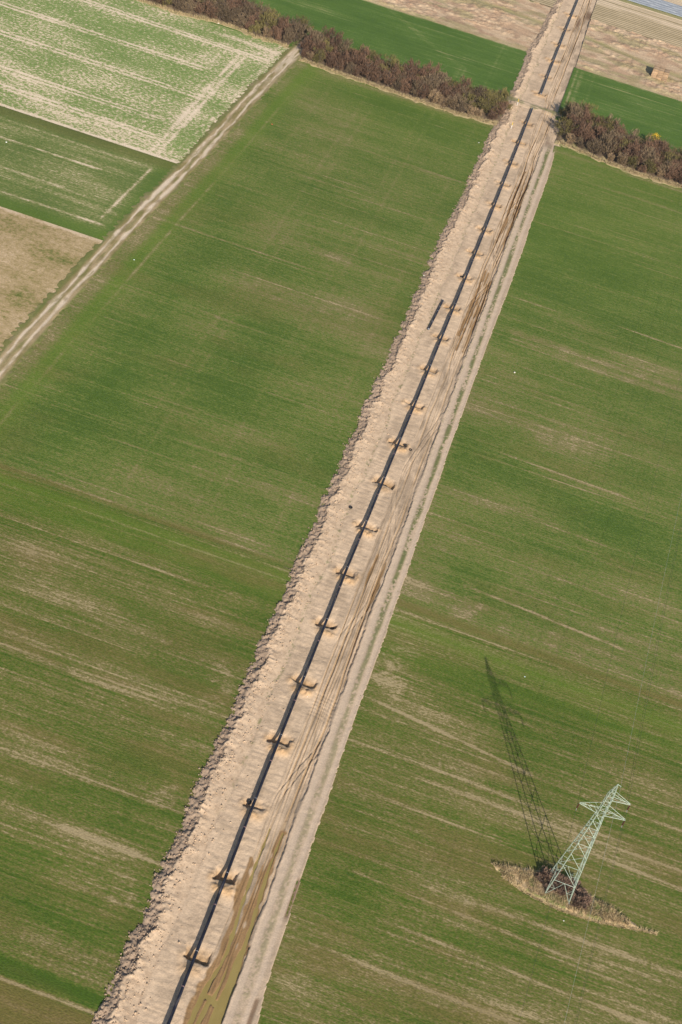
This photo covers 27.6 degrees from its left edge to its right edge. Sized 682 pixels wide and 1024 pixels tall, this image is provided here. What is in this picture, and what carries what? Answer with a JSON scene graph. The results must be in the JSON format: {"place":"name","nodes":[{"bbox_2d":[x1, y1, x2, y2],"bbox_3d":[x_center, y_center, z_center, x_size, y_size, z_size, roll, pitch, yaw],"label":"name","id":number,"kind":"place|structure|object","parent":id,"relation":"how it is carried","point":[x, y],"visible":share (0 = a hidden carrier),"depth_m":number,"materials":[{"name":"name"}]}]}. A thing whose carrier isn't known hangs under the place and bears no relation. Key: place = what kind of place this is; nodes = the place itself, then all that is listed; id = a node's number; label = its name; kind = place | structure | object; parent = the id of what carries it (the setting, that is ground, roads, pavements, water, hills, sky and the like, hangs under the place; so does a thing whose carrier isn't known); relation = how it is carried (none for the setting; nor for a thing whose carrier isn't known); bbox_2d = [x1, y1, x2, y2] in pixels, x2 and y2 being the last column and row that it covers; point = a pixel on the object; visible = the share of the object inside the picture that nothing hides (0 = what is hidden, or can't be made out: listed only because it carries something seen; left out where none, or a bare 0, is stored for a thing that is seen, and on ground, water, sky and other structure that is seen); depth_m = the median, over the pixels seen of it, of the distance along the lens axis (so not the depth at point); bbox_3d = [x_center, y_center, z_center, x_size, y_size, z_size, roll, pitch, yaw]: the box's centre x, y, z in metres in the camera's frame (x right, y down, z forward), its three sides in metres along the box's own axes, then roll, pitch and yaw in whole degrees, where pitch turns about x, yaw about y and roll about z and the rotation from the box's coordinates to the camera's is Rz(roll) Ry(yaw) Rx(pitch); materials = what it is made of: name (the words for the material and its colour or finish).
{"place":"outdoors","nodes":[
{"label":"outdoors","id":0,"kind":"place"},
{"bbox_2d":[0,206,102,350],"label":"field","id":1,"kind":"structure","parent":0,"point":[39,259],"depth_m":397.44,"materials":[{"name":"brown soil"}]},
{"bbox_2d":[0,106,176,239],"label":"field","id":2,"kind":"structure","parent":0,"point":[74,180],"depth_m":436.04,"materials":[{"name":"green plant"}]},
{"bbox_2d":[0,0,289,162],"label":"field","id":3,"kind":"structure","parent":0,"point":[158,82],"depth_m":495.33,"materials":[{"name":"green plant"}]},
{"bbox_2d":[0,469,291,1023],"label":"field","id":4,"kind":"structure","parent":0,"point":[128,644],"depth_m":285.53,"materials":[{"name":"green plant"}]},
{"bbox_2d":[0,37,306,387],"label":"farm track","id":5,"kind":"structure","parent":0,"point":[30,332],"depth_m":421.92,"materials":[{"name":"soil"}]},
{"bbox_2d":[137,0,295,47],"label":"verge","id":6,"kind":"structure","parent":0,"point":[193,12],"depth_m":539.69,"materials":[{"name":"beige plant"}]},
{"bbox_2d":[172,0,187,11],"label":"hedge shrub","id":7,"kind":"object","parent":6,"relation":"on","point":[178,4],"visible":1,"depth_m":538.15,"materials":[{"name":"brown plant"}]},
{"bbox_2d":[181,0,200,12],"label":"hedge shrub","id":8,"kind":"object","parent":6,"relation":"on","point":[190,4],"visible":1,"depth_m":538.34,"materials":[{"name":"brown plant"}]},
{"bbox_2d":[203,0,219,18],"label":"hedge shrub","id":9,"kind":"object","parent":6,"relation":"on","point":[211,8],"visible":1,"depth_m":537.65,"materials":[{"name":"brown plant"}]},
{"bbox_2d":[213,0,230,19],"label":"hedge shrub","id":10,"kind":"object","parent":6,"relation":"on","point":[224,10],"visible":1,"depth_m":538.68,"materials":[{"name":"brown plant"}]},
{"bbox_2d":[222,6,239,23],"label":"hedge shrub","id":11,"kind":"object","parent":6,"relation":"on","point":[229,16],"visible":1,"depth_m":539.45,"materials":[{"name":"brown plant"}]},
{"bbox_2d":[233,12,249,27],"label":"hedge shrub","id":12,"kind":"object","parent":6,"relation":"on","point":[238,20],"visible":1,"depth_m":538.81,"materials":[{"name":"brown plant"}]},
{"bbox_2d":[242,3,257,24],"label":"hedge shrub","id":13,"kind":"object","parent":6,"relation":"on","point":[246,12],"visible":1,"depth_m":540.01,"materials":[{"name":"brown plant"}]},
{"bbox_2d":[248,20,260,33],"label":"hedge shrub","id":14,"kind":"object","parent":6,"relation":"on","point":[254,28],"visible":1,"depth_m":537.05,"materials":[{"name":"green plant"}]},
{"bbox_2d":[256,9,281,31],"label":"hedge shrub","id":15,"kind":"object","parent":6,"relation":"on","point":[267,15],"visible":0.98,"depth_m":538.12,"materials":[{"name":"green plant"}]},
{"bbox_2d":[263,8,285,29],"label":"hedge shrub","id":16,"kind":"object","parent":6,"relation":"on","point":[275,20],"visible":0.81,"depth_m":539.74,"materials":[{"name":"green plant"}]},
{"bbox_2d":[269,25,282,39],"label":"hedge shrub","id":17,"kind":"object","parent":6,"relation":"on","point":[276,32],"visible":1,"depth_m":536.02,"materials":[{"name":"brown plant"}]},
{"bbox_2d":[278,16,291,36],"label":"hedge shrub","id":18,"kind":"object","parent":6,"relation":"on","point":[282,25],"visible":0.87,"depth_m":537.98,"materials":[{"name":"brown plant"}]},
{"bbox_2d":[283,27,295,43],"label":"hedge shrub","id":19,"kind":"object","parent":6,"relation":"on","point":[287,36],"visible":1,"depth_m":535.73,"materials":[{"name":"brown plant"}]},
{"bbox_2d":[286,22,306,41],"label":"hedge shrub","id":20,"kind":"object","parent":6,"relation":"on","point":[298,26],"visible":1,"depth_m":537.48,"materials":[{"name":"brown plant"}]},
{"bbox_2d":[0,0,681,568],"bbox_3d":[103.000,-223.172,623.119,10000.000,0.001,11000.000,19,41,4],"label":"ground","id":21,"kind":"structure","parent":0,"point":[161,524],"depth_m":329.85,"materials":[{"name":"green plant"}]},
{"bbox_2d":[629,0,681,16],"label":"crop cover","id":22,"kind":"object","parent":21,"relation":"on","point":[654,7],"visible":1,"depth_m":650.38,"materials":[{"name":"white plastic"}]},
{"bbox_2d":[636,0,681,14],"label":"crop cover","id":23,"kind":"object","parent":21,"relation":"on","point":[658,6],"visible":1,"depth_m":652.40,"materials":[{"name":"white plastic"}]},
{"bbox_2d":[91,0,596,1023],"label":"dug strip","id":24,"kind":"object","parent":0,"point":[295,792],"visible":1,"depth_m":317.69,"materials":[{"name":"soil"}]},
{"bbox_2d":[187,829,283,1023],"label":"puddle","id":25,"kind":"object","parent":24,"relation":"on","point":[220,1005],"visible":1,"depth_m":247.37,"materials":[{"name":"liquid"}]},
{"bbox_2d":[92,103,522,1023],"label":"soil clods","id":26,"kind":"object","parent":24,"relation":"on","point":[120,969],"visible":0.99,"depth_m":296.49,"materials":[{"name":"brown soil"}]},
{"bbox_2d":[167,108,532,1023],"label":"pipeline","id":27,"kind":"object","parent":24,"relation":"on","point":[325,626],"visible":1,"depth_m":307.60,"materials":[{"name":"metal"}]},
{"bbox_2d":[540,0,577,93],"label":"pipeline","id":28,"kind":"object","parent":24,"relation":"on","point":[559,47],"visible":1,"depth_m":589.78,"materials":[{"name":"metal"}]},
{"bbox_2d":[207,0,526,115],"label":"field","id":29,"kind":"structure","parent":0,"point":[403,37],"depth_m":565.61,"materials":[{"name":"green plant"}]},
{"bbox_2d":[296,13,313,33],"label":"hedge shrub","id":30,"kind":"object","parent":29,"relation":"on","point":[302,21],"visible":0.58,"depth_m":543.75,"materials":[{"name":"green plant"}]},
{"bbox_2d":[298,50,501,125],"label":"verge","id":31,"kind":"structure","parent":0,"point":[484,115],"depth_m":527.92,"materials":[{"name":"beige plant"}]},
{"bbox_2d":[300,34,318,55],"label":"hedge shrub","id":32,"kind":"object","parent":31,"relation":"on","point":[306,43],"visible":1,"depth_m":531.46,"materials":[{"name":"brown plant"}]},
{"bbox_2d":[309,30,327,51],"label":"hedge shrub","id":33,"kind":"object","parent":31,"relation":"on","point":[317,34],"visible":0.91,"depth_m":532.15,"materials":[{"name":"brown plant"}]},
{"bbox_2d":[312,46,325,62],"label":"hedge shrub","id":34,"kind":"object","parent":31,"relation":"on","point":[319,56],"visible":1,"depth_m":529.50,"materials":[{"name":"green plant"}]},
{"bbox_2d":[321,25,335,51],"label":"hedge shrub","id":35,"kind":"object","parent":31,"relation":"on","point":[326,33],"visible":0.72,"depth_m":535.62,"materials":[{"name":"brown plant"}]},
{"bbox_2d":[325,52,335,68],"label":"hedge shrub","id":36,"kind":"object","parent":31,"relation":"on","point":[329,61],"visible":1,"depth_m":528.79,"materials":[{"name":"brown plant"}]},
{"bbox_2d":[328,31,346,55],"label":"hedge shrub","id":37,"kind":"object","parent":31,"relation":"on","point":[339,36],"visible":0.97,"depth_m":534.90,"materials":[{"name":"brown plant"}]},
{"bbox_2d":[332,58,343,70],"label":"hedge shrub","id":38,"kind":"object","parent":31,"relation":"on","point":[339,64],"visible":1,"depth_m":527.47,"materials":[{"name":"brown plant"}]},
{"bbox_2d":[337,38,353,54],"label":"hedge shrub","id":39,"kind":"object","parent":31,"relation":"on","point":[345,45],"visible":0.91,"depth_m":534.07,"materials":[{"name":"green plant"}]},
{"bbox_2d":[345,50,364,67],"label":"hedge shrub","id":40,"kind":"object","parent":31,"relation":"on","point":[354,54],"visible":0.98,"depth_m":529.41,"materials":[{"name":"brown plant"}]},
{"bbox_2d":[356,45,370,64],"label":"hedge shrub","id":41,"kind":"object","parent":31,"relation":"on","point":[365,52],"visible":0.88,"depth_m":530.61,"materials":[{"name":"brown plant"}]},
{"bbox_2d":[362,58,378,80],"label":"hedge shrub","id":42,"kind":"object","parent":31,"relation":"on","point":[368,71],"visible":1,"depth_m":526.38,"materials":[{"name":"brown plant"}]},
{"bbox_2d":[370,70,384,82],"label":"hedge shrub","id":43,"kind":"object","parent":31,"relation":"on","point":[377,78],"visible":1,"depth_m":527.09,"materials":[{"name":"brown plant"}]},
{"bbox_2d":[382,67,398,86],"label":"hedge shrub","id":44,"kind":"object","parent":31,"relation":"on","point":[388,78],"visible":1,"depth_m":525.58,"materials":[{"name":"brown plant"}]},
{"bbox_2d":[384,53,403,72],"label":"hedge shrub","id":45,"kind":"object","parent":31,"relation":"on","point":[394,60],"visible":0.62,"depth_m":530.19,"materials":[{"name":"green plant"}]},
{"bbox_2d":[399,78,411,92],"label":"hedge shrub","id":46,"kind":"object","parent":31,"relation":"on","point":[404,87],"visible":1,"depth_m":525.43,"materials":[{"name":"brown plant"}]},
{"bbox_2d":[403,56,419,73],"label":"hedge shrub","id":47,"kind":"object","parent":31,"relation":"on","point":[412,63],"visible":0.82,"depth_m":531.38,"materials":[{"name":"brown plant"}]},
{"bbox_2d":[404,62,419,81],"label":"hedge shrub","id":48,"kind":"object","parent":31,"relation":"on","point":[410,71],"visible":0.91,"depth_m":529.71,"materials":[{"name":"brown plant"}]},
{"bbox_2d":[410,79,423,96],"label":"hedge shrub","id":49,"kind":"object","parent":31,"relation":"on","point":[414,90],"visible":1,"depth_m":523.69,"materials":[{"name":"brown plant"}]},
{"bbox_2d":[416,79,431,98],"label":"hedge shrub","id":50,"kind":"object","parent":31,"relation":"on","point":[424,89],"visible":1,"depth_m":523.62,"materials":[{"name":"brown plant"}]},
{"bbox_2d":[420,60,434,78],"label":"hedge shrub","id":51,"kind":"object","parent":31,"relation":"on","point":[424,72],"visible":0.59,"depth_m":530.66,"materials":[{"name":"brown plant"}]},
{"bbox_2d":[424,72,440,96],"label":"hedge shrub","id":52,"kind":"object","parent":31,"relation":"on","point":[430,87],"visible":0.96,"depth_m":525.10,"materials":[{"name":"brown plant"}]},
{"bbox_2d":[428,89,442,102],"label":"hedge shrub","id":53,"kind":"object","parent":31,"relation":"on","point":[432,95],"visible":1,"depth_m":524.48,"materials":[{"name":"brown plant"}]},
{"bbox_2d":[431,72,447,90],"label":"hedge shrub","id":54,"kind":"object","parent":31,"relation":"on","point":[441,76],"visible":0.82,"depth_m":527.29,"materials":[{"name":"brown plant"}]},
{"bbox_2d":[445,95,457,108],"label":"hedge shrub","id":55,"kind":"object","parent":31,"relation":"on","point":[452,101],"visible":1,"depth_m":523.70,"materials":[{"name":"brown plant"}]},
{"bbox_2d":[453,97,472,111],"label":"hedge shrub","id":56,"kind":"object","parent":31,"relation":"on","point":[462,106],"visible":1,"depth_m":523.28,"materials":[{"name":"brown plant"}]},
{"bbox_2d":[455,75,472,94],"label":"hedge shrub","id":57,"kind":"object","parent":31,"relation":"on","point":[466,83],"visible":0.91,"depth_m":530.42,"materials":[{"name":"brown plant"}]},
{"bbox_2d":[462,90,479,108],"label":"hedge shrub","id":58,"kind":"object","parent":31,"relation":"on","point":[470,100],"visible":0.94,"depth_m":525.90,"materials":[{"name":"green plant"}]},
{"bbox_2d":[469,85,487,102],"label":"hedge shrub","id":59,"kind":"object","parent":31,"relation":"on","point":[477,91],"visible":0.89,"depth_m":527.88,"materials":[{"name":"brown plant"}]},
{"bbox_2d":[479,92,502,113],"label":"hedge shrub","id":60,"kind":"object","parent":31,"relation":"on","point":[488,105],"visible":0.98,"depth_m":526.03,"materials":[{"name":"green plant"}]},
{"bbox_2d":[492,101,510,116],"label":"hedge shrub","id":61,"kind":"object","parent":31,"relation":"on","point":[499,112],"visible":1,"depth_m":526.26,"materials":[{"name":"brown plant"}]},
{"bbox_2d":[496,87,513,110],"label":"hedge shrub","id":62,"kind":"object","parent":31,"relation":"on","point":[504,93],"visible":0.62,"depth_m":531.71,"materials":[{"name":"green plant"}]},
{"bbox_2d":[366,0,550,50],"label":"bare field","id":63,"kind":"structure","parent":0,"point":[517,24],"depth_m":596.20,"materials":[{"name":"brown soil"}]},
{"bbox_2d":[258,608,681,1023],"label":"field","id":64,"kind":"structure","parent":0,"point":[464,761],"depth_m":279.23,"materials":[{"name":"green plant"}]},
{"bbox_2d":[395,145,681,707],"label":"field","id":65,"kind":"structure","parent":0,"point":[533,533],"depth_m":379.78,"materials":[{"name":"green plant"}]},
{"bbox_2d":[140,0,681,187],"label":"dry grass","id":66,"kind":"structure","parent":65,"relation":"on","point":[435,105],"depth_m":525.64,"materials":[{"name":"beige plant"}]},
{"bbox_2d":[530,0,556,6],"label":"ploughland","id":67,"kind":"structure","parent":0,"point":[549,3],"depth_m":626.59,"materials":[{"name":"soil"}]},
{"bbox_2d":[491,862,639,928],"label":"scrub island","id":68,"kind":"structure","parent":0,"point":[523,885],"depth_m":273.73,"materials":[{"name":"beige plant"}]},
{"bbox_2d":[536,865,553,881],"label":"bramble bush","id":69,"kind":"object","parent":68,"relation":"on","point":[544,871],"visible":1,"depth_m":276.11,"materials":[{"name":"brown plant"}]},
{"bbox_2d":[567,880,586,896],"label":"bramble bush","id":70,"kind":"object","parent":68,"relation":"on","point":[576,891],"visible":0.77,"depth_m":274.86,"materials":[{"name":"brown plant"}]},
{"bbox_2d":[570,895,584,908],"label":"bramble bush","id":71,"kind":"object","parent":68,"relation":"on","point":[576,902],"visible":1,"depth_m":272.73,"materials":[{"name":"brown plant"}]},
{"bbox_2d":[501,875,657,935],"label":"dry grass","id":72,"kind":"structure","parent":68,"relation":"on","point":[513,883],"depth_m":272.05,"materials":[{"name":"beige plant"}]},
{"bbox_2d":[570,886,591,901],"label":"bramble bush","id":73,"kind":"object","parent":68,"relation":"on","point":[585,896],"visible":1,"depth_m":273.71,"materials":[{"name":"brown plant"}]},
{"bbox_2d":[545,784,629,903],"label":"pylon","id":74,"kind":"object","parent":68,"relation":"on","point":[600,821],"visible":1,"depth_m":263.28,"materials":[{"name":"grey metal"}]},
{"bbox_2d":[518,379,679,1023],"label":"overhead wire","id":75,"kind":"object","parent":74,"relation":"hanging from","point":[595,724],"visible":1,"depth_m":275.83,"materials":[{"name":"grey metal"}]},
{"bbox_2d":[564,499,680,1022],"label":"overhead wire","id":76,"kind":"object","parent":74,"relation":"attached to","point":[620,787],"visible":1,"depth_m":250.75,"materials":[{"name":"grey metal"}]},
{"bbox_2d":[575,521,681,1019],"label":"overhead wire","id":77,"kind":"object","parent":74,"relation":"hanging from","point":[628,789],"visible":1,"depth_m":264.85,"materials":[{"name":"grey metal"}]},
{"bbox_2d":[576,528,681,1022],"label":"overhead wire","id":78,"kind":"object","parent":74,"relation":"hanging from","point":[630,790],"visible":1,"depth_m":260.11,"materials":[{"name":"grey metal"}]},
{"bbox_2d":[554,118,680,187],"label":"verge","id":79,"kind":"structure","parent":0,"point":[585,148],"depth_m":521.43,"materials":[{"name":"beige plant"}]},
{"bbox_2d":[556,100,572,117],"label":"hedge shrub","id":80,"kind":"object","parent":79,"relation":"on","point":[565,109],"visible":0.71,"depth_m":538.48,"materials":[{"name":"green plant"}]},
{"bbox_2d":[553,116,579,135],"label":"hedge shrub","id":81,"kind":"object","parent":79,"relation":"on","point":[562,126],"visible":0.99,"depth_m":526.74,"materials":[{"name":"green plant"}]},
{"bbox_2d":[564,114,581,131],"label":"hedge shrub","id":82,"kind":"object","parent":79,"relation":"on","point":[575,119],"visible":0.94,"depth_m":527.06,"materials":[{"name":"brown plant"}]},
{"bbox_2d":[565,102,583,123],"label":"hedge shrub","id":83,"kind":"object","parent":79,"relation":"on","point":[575,107],"visible":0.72,"depth_m":531.41,"materials":[{"name":"brown plant"}]},
{"bbox_2d":[577,118,594,141],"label":"hedge shrub","id":84,"kind":"object","parent":79,"relation":"on","point":[585,132],"visible":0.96,"depth_m":523.69,"materials":[{"name":"brown plant"}]},
{"bbox_2d":[580,99,599,117],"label":"hedge shrub","id":85,"kind":"object","parent":79,"relation":"on","point":[583,106],"visible":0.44,"depth_m":538.19,"materials":[{"name":"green plant"}]},
{"bbox_2d":[586,136,600,152],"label":"hedge shrub","id":86,"kind":"object","parent":79,"relation":"on","point":[590,144],"visible":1,"depth_m":519.57,"materials":[{"name":"brown plant"}]},
{"bbox_2d":[599,133,618,154],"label":"hedge shrub","id":87,"kind":"object","parent":79,"relation":"on","point":[606,140],"visible":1,"depth_m":519.90,"materials":[{"name":"brown plant"}]},
{"bbox_2d":[609,136,624,158],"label":"hedge shrub","id":88,"kind":"object","parent":79,"relation":"on","point":[619,150],"visible":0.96,"depth_m":520.50,"materials":[{"name":"brown plant"}]},
{"bbox_2d":[610,134,633,155],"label":"hedge shrub","id":89,"kind":"object","parent":79,"relation":"on","point":[627,142],"visible":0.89,"depth_m":521.90,"materials":[{"name":"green plant"}]},
{"bbox_2d":[617,152,627,165],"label":"hedge shrub","id":90,"kind":"object","parent":79,"relation":"on","point":[621,159],"visible":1,"depth_m":518.43,"materials":[{"name":"brown plant"}]},
{"bbox_2d":[621,143,635,163],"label":"hedge shrub","id":91,"kind":"object","parent":79,"relation":"on","point":[626,150],"visible":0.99,"depth_m":519.97,"materials":[{"name":"brown plant"}]},
{"bbox_2d":[628,155,639,168],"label":"hedge shrub","id":92,"kind":"object","parent":79,"relation":"on","point":[631,162],"visible":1,"depth_m":517.93,"materials":[{"name":"brown plant"}]},
{"bbox_2d":[631,146,646,166],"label":"hedge shrub","id":93,"kind":"object","parent":79,"relation":"on","point":[637,151],"visible":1,"depth_m":518.30,"materials":[{"name":"brown plant"}]},
{"bbox_2d":[640,158,656,173],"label":"hedge shrub","id":94,"kind":"object","parent":79,"relation":"on","point":[651,167],"visible":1,"depth_m":517.66,"materials":[{"name":"brown plant"}]},
{"bbox_2d":[637,144,660,168],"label":"hedge shrub","id":95,"kind":"object","parent":79,"relation":"on","point":[651,152],"visible":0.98,"depth_m":517.66,"materials":[{"name":"brown plant"}]},
{"bbox_2d":[655,138,672,151],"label":"hedge shrub","id":96,"kind":"object","parent":79,"relation":"on","point":[660,143],"visible":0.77,"depth_m":526.54,"materials":[{"name":"brown plant"}]},
{"bbox_2d":[660,160,678,175],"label":"hedge shrub","id":97,"kind":"object","parent":79,"relation":"on","point":[664,166],"visible":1,"depth_m":517.29,"materials":[{"name":"brown plant"}]},
{"bbox_2d":[665,160,678,180],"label":"hedge shrub","id":98,"kind":"object","parent":79,"relation":"on","point":[671,171],"visible":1,"depth_m":517.34,"materials":[{"name":"brown plant"}]},
{"bbox_2d":[556,67,681,153],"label":"field","id":99,"kind":"structure","parent":0,"point":[645,112],"depth_m":561.96,"materials":[{"name":"green plant"}]},
{"bbox_2d":[576,19,681,100],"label":"bare field","id":100,"kind":"structure","parent":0,"point":[632,58],"depth_m":598.85,"materials":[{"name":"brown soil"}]},
{"bbox_2d":[591,0,681,47],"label":"ploughland","id":101,"kind":"structure","parent":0,"point":[640,20],"depth_m":633.65,"materials":[{"name":"soil"}]},
{"bbox_2d":[619,0,681,19],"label":"grass path","id":102,"kind":"structure","parent":0,"point":[654,10],"depth_m":648.23,"materials":[{"name":"plant"}]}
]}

